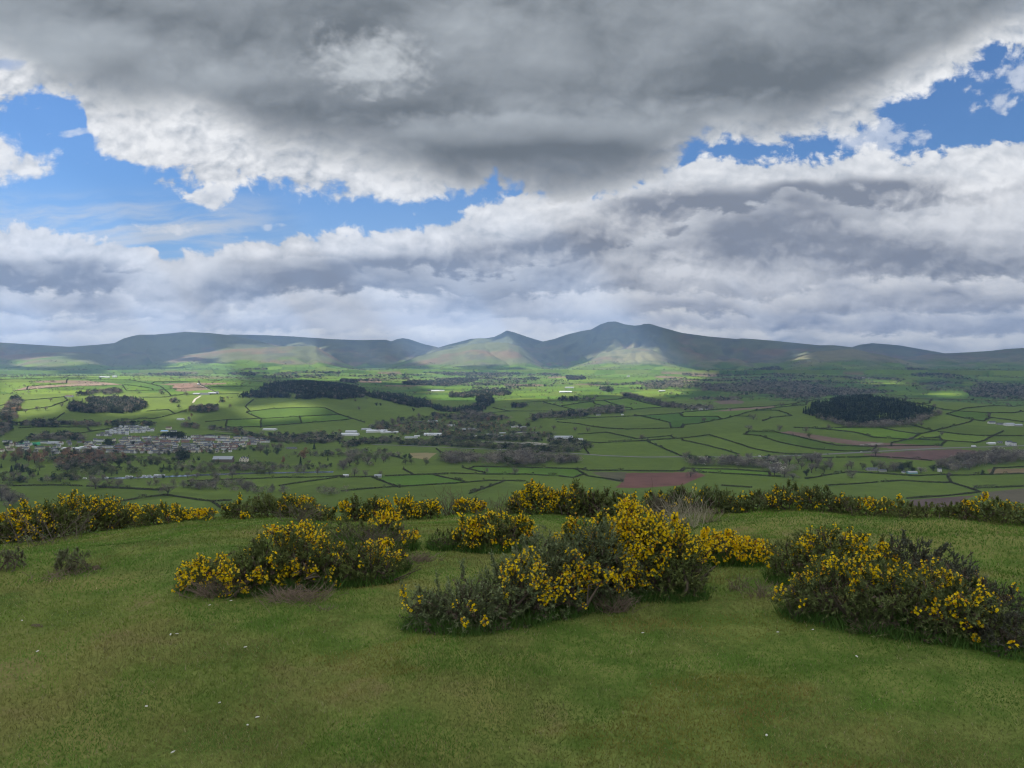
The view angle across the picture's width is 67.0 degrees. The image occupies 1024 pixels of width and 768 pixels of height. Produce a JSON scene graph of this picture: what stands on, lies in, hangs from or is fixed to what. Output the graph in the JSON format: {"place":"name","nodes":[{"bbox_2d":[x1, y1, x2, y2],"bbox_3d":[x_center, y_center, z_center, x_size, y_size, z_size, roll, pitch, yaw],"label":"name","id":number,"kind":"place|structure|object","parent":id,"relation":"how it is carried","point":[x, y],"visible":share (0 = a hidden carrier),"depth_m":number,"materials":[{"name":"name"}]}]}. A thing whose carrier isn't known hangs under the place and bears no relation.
{"place":"outdoors","nodes":[
{"label":"outdoors","id":0,"kind":"place"},
{"bbox_2d":[102,471,332,478],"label":"river","id":1,"kind":"structure","parent":0,"point":[218,474],"depth_m":1352.07,"materials":[{"name":"grey liquid"}]},
{"bbox_2d":[0,504,1023,767],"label":"hilltop ground","id":2,"kind":"structure","parent":0,"point":[706,627],"depth_m":4.06,"materials":[{"name":"plant"}]},
{"bbox_2d":[0,546,26,571],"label":"scrub tuft","id":3,"kind":"object","parent":2,"relation":"on","point":[7,557],"visible":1,"depth_m":6.89,"materials":[{"name":"plant"}]},
{"bbox_2d":[0,498,119,547],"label":"bare shrub","id":4,"kind":"object","parent":2,"relation":"on","point":[42,535],"visible":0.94,"depth_m":11.16,"materials":[{"name":"plant"}]},
{"bbox_2d":[22,566,113,581],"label":"dead bracken","id":5,"kind":"object","parent":2,"relation":"on","point":[60,578],"visible":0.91,"depth_m":6.50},
{"bbox_2d":[0,487,137,543],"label":"gorse bush","id":6,"kind":"object","parent":2,"relation":"on","point":[104,518],"visible":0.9,"depth_m":12.35,"materials":[{"name":"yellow plant"}]},
{"bbox_2d":[51,546,91,573],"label":"scrub tuft","id":7,"kind":"object","parent":2,"relation":"on","point":[71,564],"visible":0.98,"depth_m":6.67,"materials":[{"name":"plant"}]},
{"bbox_2d":[117,501,189,528],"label":"gorse bush","id":8,"kind":"object","parent":2,"relation":"on","point":[145,517],"visible":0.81,"depth_m":12.36,"materials":[{"name":"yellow plant"}]},
{"bbox_2d":[178,507,218,520],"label":"gorse bush","id":9,"kind":"object","parent":2,"relation":"on","point":[200,513],"visible":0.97,"depth_m":12.22,"materials":[{"name":"yellow plant"}]},
{"bbox_2d":[168,569,257,600],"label":"dead bracken","id":10,"kind":"object","parent":2,"relation":"on","point":[206,591],"visible":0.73,"depth_m":5.62,"materials":[{"name":"plant"}]},
{"bbox_2d":[219,491,337,521],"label":"gorse bush","id":11,"kind":"object","parent":2,"relation":"on","point":[237,509],"visible":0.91,"depth_m":11.71,"materials":[{"name":"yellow plant"}]},
{"bbox_2d":[260,497,323,522],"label":"bare shrub","id":12,"kind":"object","parent":2,"relation":"on","point":[302,513],"visible":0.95,"depth_m":10.01,"materials":[{"name":"plant"}]},
{"bbox_2d":[171,518,419,596],"bbox_3d":[-1.676,1.376,6.242,1.984,0.616,1.137,-1,1,-32],"label":"gorse bush","id":13,"kind":"object","parent":2,"relation":"on","point":[287,554],"visible":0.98,"depth_m":5.95,"materials":[{"name":"yellow plant"}]},
{"bbox_2d":[252,576,347,611],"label":"dead bracken","id":14,"kind":"object","parent":2,"relation":"on","point":[289,594],"visible":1,"depth_m":5.52,"materials":[{"name":"plant"}]},
{"bbox_2d":[338,492,394,521],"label":"gorse bush","id":15,"kind":"object","parent":2,"relation":"on","point":[352,508],"visible":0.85,"depth_m":11.85,"materials":[{"name":"yellow plant"}]},
{"bbox_2d":[332,519,409,549],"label":"bare shrub","id":16,"kind":"object","parent":2,"relation":"on","point":[368,536],"visible":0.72,"depth_m":7.64,"materials":[{"name":"plant"}]},
{"bbox_2d":[326,509,420,549],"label":"gorse bush","id":17,"kind":"object","parent":2,"relation":"on","point":[386,516],"visible":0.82,"depth_m":8.05,"materials":[{"name":"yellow plant"}]},
{"bbox_2d":[391,492,443,519],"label":"gorse bush","id":18,"kind":"object","parent":2,"relation":"on","point":[406,506],"visible":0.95,"depth_m":11.98,"materials":[{"name":"yellow plant"}]},
{"bbox_2d":[399,550,447,563],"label":"dead bracken","id":19,"kind":"object","parent":2,"relation":"on","point":[422,559],"visible":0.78,"depth_m":7.11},
{"bbox_2d":[426,527,463,549],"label":"gorse bush","id":20,"kind":"object","parent":2,"relation":"on","point":[444,540],"visible":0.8,"depth_m":7.90,"materials":[{"name":"green plant"}]},
{"bbox_2d":[421,482,483,515],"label":"bare shrub","id":21,"kind":"object","parent":2,"relation":"on","point":[450,508],"visible":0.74,"depth_m":12.45,"materials":[{"name":"plant"}]},
{"bbox_2d":[453,496,486,514],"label":"gorse bush","id":22,"kind":"object","parent":2,"relation":"on","point":[473,505],"visible":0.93,"depth_m":12.20,"materials":[{"name":"yellow plant"}]},
{"bbox_2d":[451,508,540,554],"bbox_3d":[-0.153,1.497,7.848,0.933,0.507,0.562,0,1,0],"label":"gorse bush","id":23,"kind":"object","parent":2,"relation":"on","point":[479,523],"visible":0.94,"depth_m":7.77,"materials":[{"name":"yellow plant"}]},
{"bbox_2d":[478,491,516,514],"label":"bare shrub","id":24,"kind":"object","parent":2,"relation":"on","point":[482,501],"visible":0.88,"depth_m":11.67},
{"bbox_2d":[399,517,653,635],"bbox_3d":[0.154,1.274,5.211,1.861,0.702,0.708,-1,1,-26],"label":"gorse bush","id":25,"kind":"object","parent":2,"relation":"on","point":[566,578],"visible":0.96,"depth_m":5.10,"materials":[{"name":"green plant"}]},
{"bbox_2d":[503,478,569,514],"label":"gorse bush","id":26,"kind":"object","parent":2,"relation":"on","point":[548,498],"visible":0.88,"depth_m":11.23,"materials":[{"name":"yellow plant"}]},
{"bbox_2d":[171,526,1023,661],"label":"long grass","id":27,"kind":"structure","parent":2,"relation":"on","point":[413,545],"depth_m":5.23,"materials":[{"name":"plant"}]},
{"bbox_2d":[560,478,645,517],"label":"gorse bush","id":28,"kind":"object","parent":2,"relation":"on","point":[578,503],"visible":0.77,"depth_m":10.98,"materials":[{"name":"green plant"}]},
{"bbox_2d":[590,589,648,615],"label":"dead bracken","id":29,"kind":"object","parent":2,"relation":"on","point":[620,603],"visible":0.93,"depth_m":5.22,"materials":[{"name":"plant"}]},
{"bbox_2d":[545,493,718,602],"bbox_3d":[0.863,1.252,5.719,0.915,0.845,1.137,-1,2,-40],"label":"gorse bush","id":30,"kind":"object","parent":2,"relation":"on","point":[637,529],"visible":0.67,"depth_m":5.58,"materials":[{"name":"yellow plant"}]},
{"bbox_2d":[637,483,674,517],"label":"bare shrub","id":31,"kind":"object","parent":2,"relation":"on","point":[658,504],"visible":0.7,"depth_m":10.35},
{"bbox_2d":[637,487,715,527],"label":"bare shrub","id":32,"kind":"object","parent":2,"relation":"on","point":[683,516],"visible":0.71,"depth_m":9.53,"materials":[{"name":"plant"}]},
{"bbox_2d":[638,482,752,513],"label":"gorse bush","id":33,"kind":"object","parent":2,"relation":"on","point":[729,504],"visible":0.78,"depth_m":11.26,"materials":[{"name":"green plant"}]},
{"bbox_2d":[692,505,728,522],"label":"dead grass clump","id":34,"kind":"object","parent":2,"relation":"on","point":[709,519],"visible":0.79,"depth_m":9.88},
{"bbox_2d":[668,526,778,565],"bbox_3d":[1.800,1.404,6.634,0.972,0.368,0.512,0,1,13],"label":"gorse bush","id":35,"kind":"object","parent":2,"relation":"on","point":[755,547],"visible":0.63,"depth_m":6.49,"materials":[{"name":"yellow plant"}]},
{"bbox_2d":[726,574,755,590],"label":"dead bracken","id":36,"kind":"object","parent":2,"relation":"on","point":[732,587],"visible":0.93,"depth_m":5.74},
{"bbox_2d":[732,576,789,599],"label":"dead bracken","id":37,"kind":"object","parent":2,"relation":"on","point":[759,590],"visible":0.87,"depth_m":5.56,"materials":[{"name":"plant"}]},
{"bbox_2d":[742,478,857,512],"bbox_3d":[3.958,1.610,10.761,0.650,0.579,1.734,-1,2,-43],"label":"gorse bush","id":38,"kind":"object","parent":2,"relation":"on","point":[805,493],"visible":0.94,"depth_m":10.64,"materials":[{"name":"green plant"}]},
{"bbox_2d":[796,587,851,617],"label":"dead bracken","id":39,"kind":"object","parent":2,"relation":"on","point":[830,596],"visible":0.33,"depth_m":4.97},
{"bbox_2d":[760,521,906,584],"bbox_3d":[2.535,1.314,5.985,1.245,0.578,0.693,-1,1,-30],"label":"gorse bush","id":40,"kind":"object","parent":2,"relation":"on","point":[849,542],"visible":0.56,"depth_m":5.89,"materials":[{"name":"green plant"}]},
{"bbox_2d":[844,614,897,633],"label":"dead bracken","id":41,"kind":"object","parent":2,"relation":"on","point":[870,624],"visible":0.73,"depth_m":4.73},
{"bbox_2d":[841,493,927,518],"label":"gorse bush","id":42,"kind":"object","parent":2,"relation":"on","point":[873,504],"visible":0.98,"depth_m":9.68,"materials":[{"name":"green plant"}]},
{"bbox_2d":[770,549,1023,648],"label":"gorse bush","id":43,"kind":"object","parent":2,"relation":"on","point":[932,607],"visible":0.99,"depth_m":4.76,"materials":[{"name":"green plant"}]},
{"bbox_2d":[873,529,998,596],"bbox_3d":[3.198,1.409,5.876,0.537,0.487,1.169,0,1,-9],"label":"gorse bush","id":44,"kind":"object","parent":2,"relation":"on","point":[916,557],"visible":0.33,"depth_m":5.86,"materials":[{"name":"green plant"}]},
{"bbox_2d":[914,500,962,517],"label":"gorse bush","id":45,"kind":"object","parent":2,"relation":"on","point":[942,511],"visible":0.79,"depth_m":9.44,"materials":[{"name":"green plant"}]},
{"bbox_2d":[946,491,1023,525],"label":"gorse bush","id":46,"kind":"object","parent":2,"relation":"on","point":[970,507],"visible":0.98,"depth_m":9.24,"materials":[{"name":"green plant"}]},
{"bbox_2d":[956,580,1023,657],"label":"gorse bush","id":47,"kind":"object","parent":2,"relation":"on","point":[1015,613],"visible":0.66,"depth_m":4.60,"materials":[{"name":"green plant"}]},
{"bbox_2d":[0,361,1023,542],"bbox_3d":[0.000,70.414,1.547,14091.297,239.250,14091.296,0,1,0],"label":"valley ground","id":48,"kind":"structure","parent":0,"point":[732,428],"depth_m":1861.51,"materials":[{"name":"plant"}]},
{"bbox_2d":[1,488,17,503],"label":"broadleaf tree","id":49,"kind":"object","parent":48,"relation":"on","point":[7,496],"visible":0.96,"depth_m":1042.78,"materials":[{"name":"grey plant"}]},
{"bbox_2d":[1,460,142,482],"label":"woodland","id":50,"kind":"object","parent":48,"relation":"on","point":[91,471],"visible":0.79,"depth_m":1345.53,"materials":[{"name":"green plant"}]},
{"bbox_2d":[35,447,126,467],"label":"woodland","id":51,"kind":"object","parent":48,"relation":"on","point":[75,456],"visible":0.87,"depth_m":1525.82,"materials":[{"name":"green plant"}]},
{"bbox_2d":[0,482,162,490],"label":"hedge","id":52,"kind":"object","parent":48,"relation":"on","point":[65,483],"visible":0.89,"depth_m":1219.67,"materials":[{"name":"green plant"}]},
{"bbox_2d":[86,475,104,488],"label":"broadleaf tree","id":53,"kind":"object","parent":48,"relation":"on","point":[93,481],"visible":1,"depth_m":1189.17,"materials":[{"name":"green plant"}]},
{"bbox_2d":[66,394,147,412],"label":"woodland","id":54,"kind":"object","parent":48,"relation":"on","point":[115,403],"visible":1,"depth_m":2531.37,"materials":[{"name":"green plant"}]},
{"bbox_2d":[0,387,254,440],"bbox_3d":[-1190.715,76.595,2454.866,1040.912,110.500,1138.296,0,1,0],"label":"woodland","id":55,"kind":"object","parent":48,"relation":"on","point":[6,412],"visible":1,"depth_m":2209.61,"materials":[{"name":"green plant"}]},
{"bbox_2d":[4,441,265,455],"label":"woodland","id":56,"kind":"object","parent":48,"relation":"on","point":[204,450],"visible":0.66,"depth_m":1718.84,"materials":[{"name":"green plant"}]},
{"bbox_2d":[108,493,166,502],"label":"hedge","id":57,"kind":"object","parent":48,"relation":"on","point":[143,496],"visible":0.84,"depth_m":1102.21,"materials":[{"name":"green plant"}]},
{"bbox_2d":[103,431,193,459],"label":"woodland","id":58,"kind":"object","parent":48,"relation":"on","point":[183,454],"visible":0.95,"depth_m":1830.15,"materials":[{"name":"green plant"}]},
{"bbox_2d":[158,483,177,495],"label":"broadleaf tree","id":59,"kind":"object","parent":48,"relation":"on","point":[166,488],"visible":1,"depth_m":1118.88,"materials":[{"name":"grey plant"}]},
{"bbox_2d":[0,478,347,505],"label":"woodland","id":60,"kind":"object","parent":48,"relation":"on","point":[241,481],"visible":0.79,"depth_m":1167.16,"materials":[{"name":"green plant"}]},
{"bbox_2d":[27,449,340,482],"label":"woodland","id":61,"kind":"object","parent":48,"relation":"on","point":[189,461],"visible":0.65,"depth_m":1512.36,"materials":[{"name":"green plant"}]},
{"bbox_2d":[168,494,231,500],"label":"hedge","id":62,"kind":"object","parent":48,"relation":"on","point":[199,498],"visible":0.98,"depth_m":1080.73,"materials":[{"name":"green plant"}]},
{"bbox_2d":[212,456,234,462],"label":"barn","id":63,"kind":"structure","parent":48,"relation":"on","point":[229,459],"depth_m":1526.34,"materials":[{"name":"grey metal"}]},
{"bbox_2d":[174,446,402,472],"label":"woodland","id":64,"kind":"object","parent":48,"relation":"on","point":[312,464],"visible":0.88,"depth_m":1452.06,"materials":[{"name":"green plant"}]},
{"bbox_2d":[241,475,344,478],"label":"hedge","id":65,"kind":"object","parent":48,"relation":"on","point":[272,476],"visible":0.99,"depth_m":1308.63,"materials":[{"name":"green plant"}]},
{"bbox_2d":[237,379,367,399],"bbox_3d":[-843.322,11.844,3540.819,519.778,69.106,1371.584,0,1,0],"label":"woodland","id":66,"kind":"object","parent":48,"relation":"on","point":[306,388],"visible":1,"depth_m":3078.86,"materials":[{"name":"green plant"}]},
{"bbox_2d":[268,412,554,442],"bbox_3d":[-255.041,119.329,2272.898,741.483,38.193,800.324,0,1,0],"label":"woodland","id":67,"kind":"object","parent":48,"relation":"on","point":[460,423],"visible":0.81,"depth_m":2224.51,"materials":[{"name":"green plant"}]},
{"bbox_2d":[262,370,572,389],"bbox_3d":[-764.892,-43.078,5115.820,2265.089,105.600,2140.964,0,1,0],"label":"woodland","id":68,"kind":"object","parent":48,"relation":"on","point":[487,383],"visible":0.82,"depth_m":5211.56,"materials":[{"name":"green plant"}]},
{"bbox_2d":[247,429,593,450],"bbox_3d":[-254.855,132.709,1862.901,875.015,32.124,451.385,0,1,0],"label":"woodland","id":69,"kind":"object","parent":48,"relation":"on","point":[322,437],"visible":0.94,"depth_m":1920.63,"materials":[{"name":"green plant"}]},
{"bbox_2d":[339,471,522,477],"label":"hedge","id":70,"kind":"object","parent":48,"relation":"on","point":[432,473],"visible":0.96,"depth_m":1356.60,"materials":[{"name":"green plant"}]},
{"bbox_2d":[366,390,497,412],"bbox_3d":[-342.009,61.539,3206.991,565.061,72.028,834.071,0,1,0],"label":"woodland","id":71,"kind":"object","parent":48,"relation":"on","point":[484,400],"visible":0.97,"depth_m":2999.79,"materials":[{"name":"green plant"}]},
{"bbox_2d":[341,478,524,490],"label":"hedge","id":72,"kind":"object","parent":48,"relation":"on","point":[431,484],"visible":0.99,"depth_m":1234.37,"materials":[{"name":"green plant"}]},
{"bbox_2d":[339,374,614,407],"bbox_3d":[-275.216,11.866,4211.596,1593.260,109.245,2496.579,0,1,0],"label":"woodland","id":73,"kind":"object","parent":48,"relation":"on","point":[477,392],"visible":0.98,"depth_m":3955.84,"materials":[{"name":"green plant"}]},
{"bbox_2d":[468,478,504,493],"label":"hedge","id":74,"kind":"object","parent":48,"relation":"on","point":[481,488],"visible":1,"depth_m":1189.78,"materials":[{"name":"green plant"}]},
{"bbox_2d":[395,437,578,453],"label":"woodland","id":75,"kind":"object","parent":48,"relation":"on","point":[552,447],"visible":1,"depth_m":1788.75,"materials":[{"name":"green plant"}]},
{"bbox_2d":[437,447,583,464],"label":"woodland","id":76,"kind":"object","parent":48,"relation":"on","point":[532,455],"visible":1,"depth_m":1522.34,"materials":[{"name":"green plant"}]},
{"bbox_2d":[0,360,1023,403],"bbox_3d":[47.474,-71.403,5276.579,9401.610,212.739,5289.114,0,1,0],"label":"hedgerows","id":77,"kind":"object","parent":48,"relation":"on","point":[133,375],"visible":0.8,"depth_m":4853.86,"materials":[{"name":"green plant"}]},
{"bbox_2d":[0,360,1023,406],"bbox_3d":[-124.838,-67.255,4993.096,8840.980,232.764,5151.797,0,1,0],"label":"trees","id":78,"kind":"object","parent":48,"relation":"on","point":[481,380],"visible":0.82,"depth_m":4194.43,"materials":[{"name":"green plant"}]},
{"bbox_2d":[447,391,683,421],"bbox_3d":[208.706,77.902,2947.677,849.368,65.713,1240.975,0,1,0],"label":"woodland","id":79,"kind":"object","parent":48,"relation":"on","point":[470,414],"visible":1,"depth_m":2522.95,"materials":[{"name":"green plant"}]},
{"bbox_2d":[471,464,684,470],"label":"hedge","id":80,"kind":"object","parent":48,"relation":"on","point":[621,469],"visible":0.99,"depth_m":1413.57,"materials":[{"name":"green plant"}]},
{"bbox_2d":[146,366,1023,393],"bbox_3d":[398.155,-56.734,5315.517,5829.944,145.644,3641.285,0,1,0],"label":"woodland","id":81,"kind":"object","parent":48,"relation":"on","point":[985,383],"visible":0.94,"depth_m":5255.69,"materials":[{"name":"green plant"}]},
{"bbox_2d":[557,421,684,428],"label":"hedge","id":82,"kind":"object","parent":48,"relation":"on","point":[621,428],"visible":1,"depth_m":2009.42,"materials":[{"name":"green plant"}]},
{"bbox_2d":[578,431,672,438],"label":"hedge","id":83,"kind":"object","parent":48,"relation":"on","point":[625,436],"visible":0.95,"depth_m":1860.44,"materials":[{"name":"green plant"}]},
{"bbox_2d":[592,436,682,442],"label":"hedge","id":84,"kind":"object","parent":48,"relation":"on","point":[634,440],"visible":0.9,"depth_m":1768.54,"materials":[{"name":"green plant"}]},
{"bbox_2d":[680,467,770,475],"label":"hedge","id":85,"kind":"object","parent":48,"relation":"on","point":[769,473],"visible":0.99,"depth_m":1397.48,"materials":[{"name":"green plant"}]},
{"bbox_2d":[691,467,780,476],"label":"hedge","id":86,"kind":"object","parent":48,"relation":"on","point":[699,470],"visible":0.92,"depth_m":1350.70,"materials":[{"name":"green plant"}]},
{"bbox_2d":[680,401,807,427],"bbox_3d":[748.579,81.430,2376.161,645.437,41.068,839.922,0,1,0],"label":"hedge","id":87,"kind":"object","parent":48,"relation":"on","point":[742,413],"visible":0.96,"depth_m":2165.15,"materials":[{"name":"green plant"}]},
{"bbox_2d":[710,434,811,454],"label":"hedge","id":88,"kind":"object","parent":48,"relation":"on","point":[756,448],"visible":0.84,"depth_m":1611.04,"materials":[{"name":"green plant"}]},
{"bbox_2d":[638,380,893,409],"bbox_3d":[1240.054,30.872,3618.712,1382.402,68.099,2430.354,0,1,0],"label":"woodland","id":89,"kind":"object","parent":48,"relation":"on","point":[723,386],"visible":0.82,"depth_m":3986.73,"materials":[{"name":"green plant"}]},
{"bbox_2d":[587,369,1023,395],"bbox_3d":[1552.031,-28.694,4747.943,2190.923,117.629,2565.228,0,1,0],"label":"woodland","id":90,"kind":"object","parent":48,"relation":"on","point":[693,384],"visible":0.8,"depth_m":4566.94,"materials":[{"name":"green plant"}]},
{"bbox_2d":[743,433,876,450],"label":"hedge","id":91,"kind":"object","parent":48,"relation":"on","point":[806,446],"visible":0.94,"depth_m":1608.10,"materials":[{"name":"green plant"}]},
{"bbox_2d":[745,429,947,446],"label":"hedge","id":92,"kind":"object","parent":48,"relation":"on","point":[867,445],"visible":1,"depth_m":1601.36,"materials":[{"name":"green plant"}]},
{"bbox_2d":[683,444,1023,472],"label":"woodland","id":93,"kind":"object","parent":48,"relation":"on","point":[738,460],"visible":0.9,"depth_m":1412.59,"materials":[{"name":"green plant"}]},
{"bbox_2d":[815,428,904,438],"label":"hedge","id":94,"kind":"object","parent":48,"relation":"on","point":[860,433],"visible":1,"depth_m":1715.58,"materials":[{"name":"green plant"}]},
{"bbox_2d":[803,393,935,425],"bbox_3d":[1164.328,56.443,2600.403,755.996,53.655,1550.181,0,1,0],"label":"woodland","id":95,"kind":"object","parent":48,"relation":"on","point":[866,406],"visible":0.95,"depth_m":2066.13,"materials":[{"name":"green plant"}]},
{"bbox_2d":[821,455,930,460],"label":"hedge","id":96,"kind":"object","parent":48,"relation":"on","point":[880,456],"visible":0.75,"depth_m":1481.82,"materials":[{"name":"green plant"}]},
{"bbox_2d":[815,407,942,427],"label":"woodland","id":97,"kind":"object","parent":48,"relation":"on","point":[888,422],"visible":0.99,"depth_m":1831.90,"materials":[{"name":"green plant"}]},
{"bbox_2d":[826,479,949,485],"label":"hedge","id":98,"kind":"object","parent":48,"relation":"on","point":[889,481],"visible":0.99,"depth_m":1247.27,"materials":[{"name":"green plant"}]},
{"bbox_2d":[769,381,1023,400],"bbox_3d":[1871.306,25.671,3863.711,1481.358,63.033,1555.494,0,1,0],"label":"woodland","id":99,"kind":"object","parent":48,"relation":"on","point":[974,393],"visible":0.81,"depth_m":3607.60,"materials":[{"name":"green plant"}]},
{"bbox_2d":[850,470,951,475],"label":"hedge","id":100,"kind":"object","parent":48,"relation":"on","point":[900,474],"visible":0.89,"depth_m":1320.58,"materials":[{"name":"green plant"}]},
{"bbox_2d":[890,419,973,444],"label":"hedge","id":101,"kind":"object","parent":48,"relation":"on","point":[971,420],"visible":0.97,"depth_m":1736.78,"materials":[{"name":"green plant"}]},
{"bbox_2d":[906,491,980,498],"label":"hedge","id":102,"kind":"object","parent":48,"relation":"on","point":[962,493],"visible":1,"depth_m":1118.39,"materials":[{"name":"green plant"}]},
{"bbox_2d":[947,471,1023,475],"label":"hedge","id":103,"kind":"object","parent":48,"relation":"on","point":[986,474],"visible":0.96,"depth_m":1311.07,"materials":[{"name":"green plant"}]},
{"bbox_2d":[971,484,1023,489],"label":"hedge","id":104,"kind":"object","parent":48,"relation":"on","point":[991,485],"visible":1,"depth_m":1195.49,"materials":[{"name":"green plant"}]},
{"bbox_2d":[0,321,1023,369],"bbox_3d":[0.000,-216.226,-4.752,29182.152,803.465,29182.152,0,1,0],"label":"mountains","id":105,"kind":"structure","parent":0,"point":[605,344],"depth_m":8451.15,"materials":[{"name":"plant"}]},
{"bbox_2d":[0,0,1023,352],"label":"sky","id":106,"kind":"structure","parent":0,"point":[437,173],"materials":[{"name":"grey"}]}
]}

